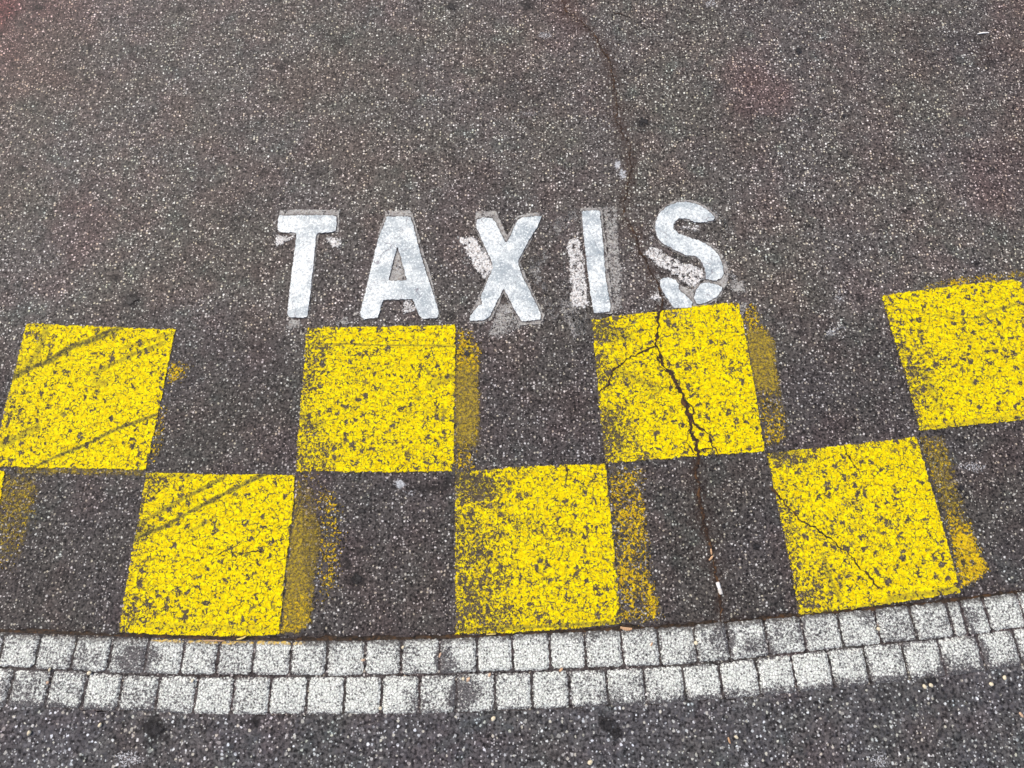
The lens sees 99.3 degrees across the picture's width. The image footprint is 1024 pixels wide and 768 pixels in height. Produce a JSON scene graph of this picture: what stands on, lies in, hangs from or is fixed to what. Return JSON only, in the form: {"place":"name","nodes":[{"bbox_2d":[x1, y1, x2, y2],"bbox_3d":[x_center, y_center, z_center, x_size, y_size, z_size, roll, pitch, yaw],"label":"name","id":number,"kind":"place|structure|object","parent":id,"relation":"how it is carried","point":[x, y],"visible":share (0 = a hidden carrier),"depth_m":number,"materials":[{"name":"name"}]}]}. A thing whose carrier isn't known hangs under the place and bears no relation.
{"place":"outdoors","nodes":[
{"label":"outdoors","id":0,"kind":"place"},
{"bbox_2d":[0,0,1023,637],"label":"taxi bay ground","id":1,"kind":"structure","parent":0,"point":[162,162],"depth_m":1.58,"materials":[{"name":"grey asphalt"}]},
{"bbox_2d":[0,470,37,568],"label":"yellow square","id":2,"kind":"structure","parent":1,"relation":"on","point":[2,474],"depth_m":1.40,"materials":[{"name":"paint"}]},
{"bbox_2d":[0,323,188,476],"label":"yellow square","id":3,"kind":"structure","parent":1,"relation":"on","point":[45,369],"depth_m":1.46,"materials":[{"name":"paint"}]},
{"bbox_2d":[126,296,136,305],"bbox_3d":[-1.333,-0.294,1.527,0.088,0.001,0.080,0,79,0],"label":"gum stain","id":4,"kind":"object","parent":1,"relation":"on","point":[130,300],"visible":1,"depth_m":1.53,"materials":[{"name":"grey"}]},
{"bbox_2d":[119,472,347,636],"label":"yellow square","id":5,"kind":"structure","parent":1,"relation":"on","point":[295,601],"depth_m":1.37,"materials":[{"name":"paint"}]},
{"bbox_2d":[273,209,349,328],"bbox_3d":[-0.722,-0.416,1.550,0.280,0.003,0.535,-11,80,-2],"label":"painted letter","id":6,"kind":"object","parent":1,"relation":"on","point":[306,227],"visible":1,"depth_m":1.57,"materials":[{"name":"white paint"}]},
{"bbox_2d":[353,573,360,584],"bbox_3d":[-0.481,0.610,1.358,0.065,0.001,0.060,0,79,0],"label":"gum stain","id":7,"kind":"object","parent":1,"relation":"on","point":[357,577],"visible":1,"depth_m":1.36,"materials":[{"name":"grey"}]},
{"bbox_2d":[296,324,481,484],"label":"yellow square","id":8,"kind":"structure","parent":1,"relation":"on","point":[428,397],"depth_m":1.46,"materials":[{"name":"paint"}]},
{"bbox_2d":[396,480,403,487],"bbox_3d":[-0.362,0.325,1.413,0.053,0.001,0.051,0,79,0],"label":"paint drip","id":9,"kind":"object","parent":1,"relation":"on","point":[402,483],"visible":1,"depth_m":1.41},
{"bbox_2d":[359,210,441,321],"bbox_3d":[-0.379,-0.419,1.551,0.325,0.003,0.455,0,79,0],"label":"painted letter","id":10,"kind":"object","parent":1,"relation":"on","point":[398,242],"visible":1,"depth_m":1.55,"materials":[{"name":"white paint"}]},
{"bbox_2d":[0,594,1023,715],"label":"mortar bed","id":11,"kind":"object","parent":1,"relation":"on","point":[216,674],"visible":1,"depth_m":1.32,"materials":[{"name":"grey concrete"}]},
{"bbox_2d":[0,633,3,650],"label":"paving sett","id":12,"kind":"object","parent":11,"relation":"on","point":[1,637],"visible":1,"depth_m":1.33,"materials":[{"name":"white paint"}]},
{"bbox_2d":[0,668,12,707],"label":"paving sett","id":13,"kind":"object","parent":11,"relation":"on","point":[6,675],"visible":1,"depth_m":1.31,"materials":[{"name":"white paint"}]},
{"bbox_2d":[0,634,39,667],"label":"paving sett","id":14,"kind":"object","parent":11,"relation":"on","point":[20,650],"visible":1,"depth_m":1.32,"materials":[{"name":"white stone"}]},
{"bbox_2d":[9,670,49,707],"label":"paving sett","id":15,"kind":"object","parent":11,"relation":"on","point":[30,687],"visible":1,"depth_m":1.30,"materials":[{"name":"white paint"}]},
{"bbox_2d":[36,636,75,669],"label":"paving sett","id":16,"kind":"object","parent":11,"relation":"on","point":[55,652],"visible":1,"depth_m":1.32,"materials":[{"name":"white stone"}]},
{"bbox_2d":[46,671,86,707],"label":"paving sett","id":17,"kind":"object","parent":11,"relation":"on","point":[66,689],"visible":1,"depth_m":1.30,"materials":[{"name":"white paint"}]},
{"bbox_2d":[72,636,111,671],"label":"paving sett","id":18,"kind":"object","parent":11,"relation":"on","point":[91,654],"visible":1,"depth_m":1.32,"materials":[{"name":"white stone"}]},
{"bbox_2d":[83,673,121,710],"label":"paving sett","id":19,"kind":"object","parent":11,"relation":"on","point":[102,691],"visible":1,"depth_m":1.30,"materials":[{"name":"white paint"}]},
{"bbox_2d":[109,638,147,673],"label":"paving sett","id":20,"kind":"object","parent":11,"relation":"on","point":[128,655],"visible":1,"depth_m":1.32,"materials":[{"name":"white stone"}]},
{"bbox_2d":[119,675,158,711],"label":"paving sett","id":21,"kind":"object","parent":11,"relation":"on","point":[138,693],"visible":1,"depth_m":1.30,"materials":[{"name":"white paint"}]},
{"bbox_2d":[145,639,183,673],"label":"paving sett","id":22,"kind":"object","parent":11,"relation":"on","point":[164,656],"visible":1,"depth_m":1.32,"materials":[{"name":"white stone"}]},
{"bbox_2d":[156,676,196,713],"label":"paving sett","id":23,"kind":"object","parent":11,"relation":"on","point":[176,694],"visible":1,"depth_m":1.30,"materials":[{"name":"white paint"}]},
{"bbox_2d":[181,640,218,674],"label":"paving sett","id":24,"kind":"object","parent":11,"relation":"on","point":[199,657],"visible":1,"depth_m":1.32,"materials":[{"name":"white stone"}]},
{"bbox_2d":[194,677,234,713],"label":"paving sett","id":25,"kind":"object","parent":11,"relation":"on","point":[214,695],"visible":1,"depth_m":1.30,"materials":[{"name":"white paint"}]},
{"bbox_2d":[217,641,253,674],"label":"paving sett","id":26,"kind":"object","parent":11,"relation":"on","point":[236,657],"visible":1,"depth_m":1.32,"materials":[{"name":"white stone"}]},
{"bbox_2d":[233,677,269,714],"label":"paving sett","id":27,"kind":"object","parent":11,"relation":"on","point":[251,694],"visible":1,"depth_m":1.30,"materials":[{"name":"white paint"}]},
{"bbox_2d":[253,640,290,674],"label":"paving sett","id":28,"kind":"object","parent":11,"relation":"on","point":[272,657],"visible":1,"depth_m":1.32,"materials":[{"name":"white stone"}]},
{"bbox_2d":[269,677,306,713],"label":"paving sett","id":29,"kind":"object","parent":11,"relation":"on","point":[288,694],"visible":1,"depth_m":1.30,"materials":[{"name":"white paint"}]},
{"bbox_2d":[290,641,325,674],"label":"paving sett","id":30,"kind":"object","parent":11,"relation":"on","point":[308,657],"visible":1,"depth_m":1.32,"materials":[{"name":"white stone"}]},
{"bbox_2d":[307,676,343,714],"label":"paving sett","id":31,"kind":"object","parent":11,"relation":"on","point":[325,695],"visible":1,"depth_m":1.30,"materials":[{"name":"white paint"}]},
{"bbox_2d":[328,641,364,675],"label":"paving sett","id":32,"kind":"object","parent":11,"relation":"on","point":[345,658],"visible":1,"depth_m":1.32,"materials":[{"name":"white stone"}]},
{"bbox_2d":[344,677,380,713],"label":"paving sett","id":33,"kind":"object","parent":11,"relation":"on","point":[363,695],"visible":1,"depth_m":1.30,"materials":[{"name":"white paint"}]},
{"bbox_2d":[365,639,399,673],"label":"paving sett","id":34,"kind":"object","parent":11,"relation":"on","point":[382,656],"visible":1,"depth_m":1.32,"materials":[{"name":"white stone"}]},
{"bbox_2d":[382,675,418,714],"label":"paving sett","id":35,"kind":"object","parent":11,"relation":"on","point":[400,694],"visible":1,"depth_m":1.30,"materials":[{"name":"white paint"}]},
{"bbox_2d":[402,638,438,674],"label":"paving sett","id":36,"kind":"object","parent":11,"relation":"on","point":[420,656],"visible":1,"depth_m":1.32,"materials":[{"name":"white stone"}]},
{"bbox_2d":[420,675,455,713],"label":"paving sett","id":37,"kind":"object","parent":11,"relation":"on","point":[437,694],"visible":1,"depth_m":1.30,"materials":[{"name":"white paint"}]},
{"bbox_2d":[440,637,475,672],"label":"paving sett","id":38,"kind":"object","parent":11,"relation":"on","point":[458,655],"visible":1,"depth_m":1.32,"materials":[{"name":"white stone"}]},
{"bbox_2d":[457,673,493,711],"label":"paving sett","id":39,"kind":"object","parent":11,"relation":"on","point":[475,692],"visible":1,"depth_m":1.30,"materials":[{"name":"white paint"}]},
{"bbox_2d":[478,635,511,671],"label":"paving sett","id":40,"kind":"object","parent":11,"relation":"on","point":[494,653],"visible":1,"depth_m":1.32,"materials":[{"name":"white stone"}]},
{"bbox_2d":[496,672,530,709],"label":"paving sett","id":41,"kind":"object","parent":11,"relation":"on","point":[513,690],"visible":1,"depth_m":1.30,"materials":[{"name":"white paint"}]},
{"bbox_2d":[513,633,548,670],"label":"paving sett","id":42,"kind":"object","parent":11,"relation":"on","point":[531,651],"visible":1,"depth_m":1.32,"materials":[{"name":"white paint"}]},
{"bbox_2d":[533,671,568,708],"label":"paving sett","id":43,"kind":"object","parent":11,"relation":"on","point":[550,689],"visible":1,"depth_m":1.30,"materials":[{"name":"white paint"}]},
{"bbox_2d":[551,632,584,668],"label":"paving sett","id":44,"kind":"object","parent":11,"relation":"on","point":[567,649],"visible":1,"depth_m":1.32,"materials":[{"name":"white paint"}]},
{"bbox_2d":[570,670,606,707],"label":"paving sett","id":45,"kind":"object","parent":11,"relation":"on","point":[588,688],"visible":1,"depth_m":1.30,"materials":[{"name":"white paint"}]},
{"bbox_2d":[585,630,622,666],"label":"paving sett","id":46,"kind":"object","parent":11,"relation":"on","point":[603,648],"visible":1,"depth_m":1.32,"materials":[{"name":"white stone"}]},
{"bbox_2d":[607,668,644,705],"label":"paving sett","id":47,"kind":"object","parent":11,"relation":"on","point":[625,687],"visible":1,"depth_m":1.30,"materials":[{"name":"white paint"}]},
{"bbox_2d":[622,627,659,666],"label":"paving sett","id":48,"kind":"object","parent":11,"relation":"on","point":[638,650],"visible":1,"depth_m":1.32,"materials":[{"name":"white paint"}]},
{"bbox_2d":[644,666,684,703],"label":"paving sett","id":49,"kind":"object","parent":11,"relation":"on","point":[664,685],"visible":1,"depth_m":1.30,"materials":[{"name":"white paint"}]},
{"bbox_2d":[658,626,696,664],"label":"paving sett","id":50,"kind":"object","parent":11,"relation":"on","point":[677,644],"visible":1,"depth_m":1.32,"materials":[{"name":"white stone"}]},
{"bbox_2d":[683,664,721,700],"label":"paving sett","id":51,"kind":"object","parent":11,"relation":"on","point":[702,681],"visible":1,"depth_m":1.31,"materials":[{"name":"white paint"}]},
{"bbox_2d":[695,622,729,661],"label":"paving sett","id":52,"kind":"object","parent":11,"relation":"on","point":[711,640],"visible":1,"depth_m":1.33,"materials":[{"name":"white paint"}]},
{"bbox_2d":[720,659,759,698],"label":"paving sett","id":53,"kind":"object","parent":11,"relation":"on","point":[739,678],"visible":1,"depth_m":1.31,"materials":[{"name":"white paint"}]},
{"bbox_2d":[727,619,767,659],"bbox_3d":[0.721,0.781,1.332,0.118,0.011,0.113,0,79,0],"label":"paving sett","id":54,"kind":"object","parent":11,"relation":"on","point":[747,639],"visible":1,"depth_m":1.33,"materials":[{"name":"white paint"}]},
{"bbox_2d":[756,655,795,695],"bbox_3d":[0.796,0.879,1.314,0.106,0.011,0.105,-4,79,-1],"label":"paving sett","id":55,"kind":"object","parent":11,"relation":"on","point":[776,675],"visible":1,"depth_m":1.31,"materials":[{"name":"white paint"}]},
{"bbox_2d":[765,616,804,654],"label":"paving sett","id":56,"kind":"object","parent":11,"relation":"on","point":[785,635],"visible":1,"depth_m":1.33,"materials":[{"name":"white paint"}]},
{"bbox_2d":[792,651,832,691],"bbox_3d":[0.907,0.869,1.316,0.110,0.011,0.107,-6,79,-1],"label":"paving sett","id":57,"kind":"object","parent":11,"relation":"on","point":[812,671],"visible":1,"depth_m":1.31,"materials":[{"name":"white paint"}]},
{"bbox_2d":[801,613,841,650],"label":"paving sett","id":58,"kind":"object","parent":11,"relation":"on","point":[821,631],"visible":1,"depth_m":1.33,"materials":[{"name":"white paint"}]},
{"bbox_2d":[829,647,868,687],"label":"paving sett","id":59,"kind":"object","parent":11,"relation":"on","point":[848,667],"visible":1,"depth_m":1.31,"materials":[{"name":"white stone"}]},
{"bbox_2d":[838,610,879,646],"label":"paving sett","id":60,"kind":"object","parent":11,"relation":"on","point":[858,627],"visible":1,"depth_m":1.33,"materials":[{"name":"white stone"}]},
{"bbox_2d":[864,643,907,684],"bbox_3d":[1.133,0.847,1.321,0.113,0.010,0.109,-6,79,-1],"label":"paving sett","id":61,"kind":"object","parent":11,"relation":"on","point":[886,663],"visible":1,"depth_m":1.32,"materials":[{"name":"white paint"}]},
{"bbox_2d":[875,605,914,642],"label":"paving sett","id":62,"kind":"object","parent":11,"relation":"on","point":[894,623],"visible":1,"depth_m":1.34,"materials":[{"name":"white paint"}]},
{"bbox_2d":[902,639,944,678],"bbox_3d":[1.249,0.836,1.323,0.110,0.010,0.106,-6,79,-1],"label":"paving sett","id":63,"kind":"object","parent":11,"relation":"on","point":[923,659],"visible":1,"depth_m":1.32,"materials":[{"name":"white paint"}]},
{"bbox_2d":[910,602,952,640],"bbox_3d":[1.292,0.731,1.342,0.110,0.011,0.102,-7,79,-1],"label":"paving sett","id":64,"kind":"object","parent":11,"relation":"on","point":[931,620],"visible":1,"depth_m":1.34,"materials":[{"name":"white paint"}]},
{"bbox_2d":[947,601,966,635],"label":"paving sett","id":65,"kind":"object","parent":11,"relation":"on","point":[957,619],"visible":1,"depth_m":1.34,"materials":[{"name":"white stone"}]},
{"bbox_2d":[938,636,984,674],"bbox_3d":[1.366,0.824,1.325,0.119,0.011,0.104,-6,79,-1],"label":"paving sett","id":66,"kind":"object","parent":11,"relation":"on","point":[960,655],"visible":1,"depth_m":1.32,"materials":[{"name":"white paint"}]},
{"bbox_2d":[960,597,990,634],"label":"paving sett","id":67,"kind":"object","parent":11,"relation":"on","point":[975,616],"visible":1,"depth_m":1.34,"materials":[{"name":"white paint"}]},
{"bbox_2d":[978,631,1020,670],"bbox_3d":[1.484,0.810,1.327,0.110,0.010,0.103,-7,79,-1],"label":"paving sett","id":68,"kind":"object","parent":11,"relation":"on","point":[999,649],"visible":1,"depth_m":1.32,"materials":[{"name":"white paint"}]},
{"bbox_2d":[984,593,1023,630],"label":"paving sett","id":69,"kind":"object","parent":11,"relation":"on","point":[1004,611],"visible":1,"depth_m":1.34,"materials":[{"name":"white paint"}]},
{"bbox_2d":[1014,628,1023,661],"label":"paving sett","id":70,"kind":"object","parent":11,"relation":"on","point":[1019,635],"visible":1,"depth_m":1.33,"materials":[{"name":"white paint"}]},
{"bbox_2d":[1018,591,1023,612],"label":"paving sett","id":71,"kind":"object","parent":11,"relation":"on","point":[1021,596],"visible":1,"depth_m":1.35,"materials":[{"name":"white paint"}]},
{"bbox_2d":[0,590,1023,640],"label":"soil in gap","id":72,"kind":"structure","parent":1,"relation":"on","point":[352,638],"depth_m":1.34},
{"bbox_2d":[453,208,586,340],"bbox_3d":[0.015,-0.401,1.548,0.532,0.003,0.542,0,79,0],"label":"painted letter","id":73,"kind":"object","parent":1,"relation":"on","point":[506,276],"visible":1,"depth_m":1.55,"materials":[{"name":"white paint"}]},
{"bbox_2d":[454,463,664,634],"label":"yellow square","id":74,"kind":"structure","parent":1,"relation":"on","point":[561,493],"depth_m":1.38,"materials":[{"name":"paint"}]},
{"bbox_2d":[620,626,631,630],"bbox_3d":[0.349,0.749,1.331,0.035,0.003,0.010,7,79,1],"label":"splinter","id":75,"kind":"object","parent":74,"relation":"on","point":[626,628],"visible":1,"depth_m":1.33,"materials":[{"name":"orange wood"}]},
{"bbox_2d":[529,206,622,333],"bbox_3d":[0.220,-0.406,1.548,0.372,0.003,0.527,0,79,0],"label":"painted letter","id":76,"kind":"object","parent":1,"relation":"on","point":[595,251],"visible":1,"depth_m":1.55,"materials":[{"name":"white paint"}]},
{"bbox_2d":[562,0,722,623],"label":"crack","id":77,"kind":"object","parent":1,"relation":"on","point":[687,405],"visible":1,"depth_m":1.46,"materials":[{"name":"black asphalt"}]},
{"bbox_2d":[716,582,722,594],"bbox_3d":[0.643,0.633,1.350,0.012,0.012,0.035,-14,80,-3],"label":"cigarette butt","id":78,"kind":"object","parent":77,"relation":"on","point":[719,588],"visible":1,"depth_m":1.35,"materials":[{"name":"white paper"}]},
{"bbox_2d":[639,117,650,124],"bbox_3d":[0.505,-1.000,1.659,0.083,0.001,0.081,0,79,0],"label":"gum stain","id":79,"kind":"object","parent":1,"relation":"on","point":[642,121],"visible":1,"depth_m":1.66,"materials":[{"name":"grey"}]},
{"bbox_2d":[591,302,787,462],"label":"yellow square","id":80,"kind":"structure","parent":1,"relation":"on","point":[764,345],"depth_m":1.48,"materials":[{"name":"paint"}]},
{"bbox_2d":[644,198,748,322],"bbox_3d":[0.652,-0.447,1.556,0.380,0.003,0.509,0,79,0],"label":"painted letter","id":81,"kind":"object","parent":1,"relation":"on","point":[709,289],"visible":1,"depth_m":1.55,"materials":[{"name":"white paint"}]},
{"bbox_2d":[767,435,988,614],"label":"yellow square","id":82,"kind":"structure","parent":1,"relation":"on","point":[869,497],"depth_m":1.39,"materials":[{"name":"paint"}]},
{"bbox_2d":[769,486,881,588],"bbox_3d":[0.992,0.485,1.381,0.447,0.001,0.030,42,82,7],"label":"crack","id":83,"kind":"object","parent":82,"relation":"on","point":[866,572],"visible":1,"depth_m":1.38,"materials":[{"name":"brown soil"}]},
{"bbox_2d":[844,445,860,476],"bbox_3d":[1.112,0.252,1.425,0.012,0.001,0.112,-23,80,-4],"label":"crack","id":84,"kind":"object","parent":82,"relation":"on","point":[849,457],"visible":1,"depth_m":1.43,"materials":[{"name":"brown soil"}]},
{"bbox_2d":[880,271,1023,430],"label":"yellow square","id":85,"kind":"structure","parent":1,"relation":"on","point":[995,294],"depth_m":1.50,"materials":[{"name":"paint"}]},
{"bbox_2d":[0,665,1023,767],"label":"road","id":86,"kind":"structure","parent":0,"point":[972,720],"depth_m":1.28,"materials":[{"name":"grey asphalt"}]},
{"bbox_2d":[149,721,164,735],"bbox_3d":[-1.048,1.015,1.282,0.088,0.001,0.078,0,79,0],"label":"gum stain","id":87,"kind":"object","parent":86,"relation":"on","point":[155,728],"visible":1,"depth_m":1.28,"materials":[{"name":"grey"}]},
{"bbox_2d":[599,720,614,731],"bbox_3d":[0.280,1.009,1.284,0.085,0.001,0.067,0,79,0],"label":"gum stain","id":88,"kind":"object","parent":86,"relation":"on","point":[606,725],"visible":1,"depth_m":1.28,"materials":[{"name":"grey"}]},
{"bbox_2d":[611,729,620,740],"bbox_3d":[0.309,1.032,1.279,0.058,0.001,0.053,0,79,0],"label":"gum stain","id":89,"kind":"object","parent":86,"relation":"on","point":[616,733],"visible":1,"depth_m":1.28,"materials":[{"name":"grey"}]},
{"bbox_2d":[926,677,936,683],"bbox_3d":[1.260,0.893,1.305,0.062,0.001,0.047,0,79,0],"label":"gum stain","id":90,"kind":"object","parent":86,"relation":"on","point":[931,680],"visible":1,"depth_m":1.31,"materials":[{"name":"grey"}]}
]}

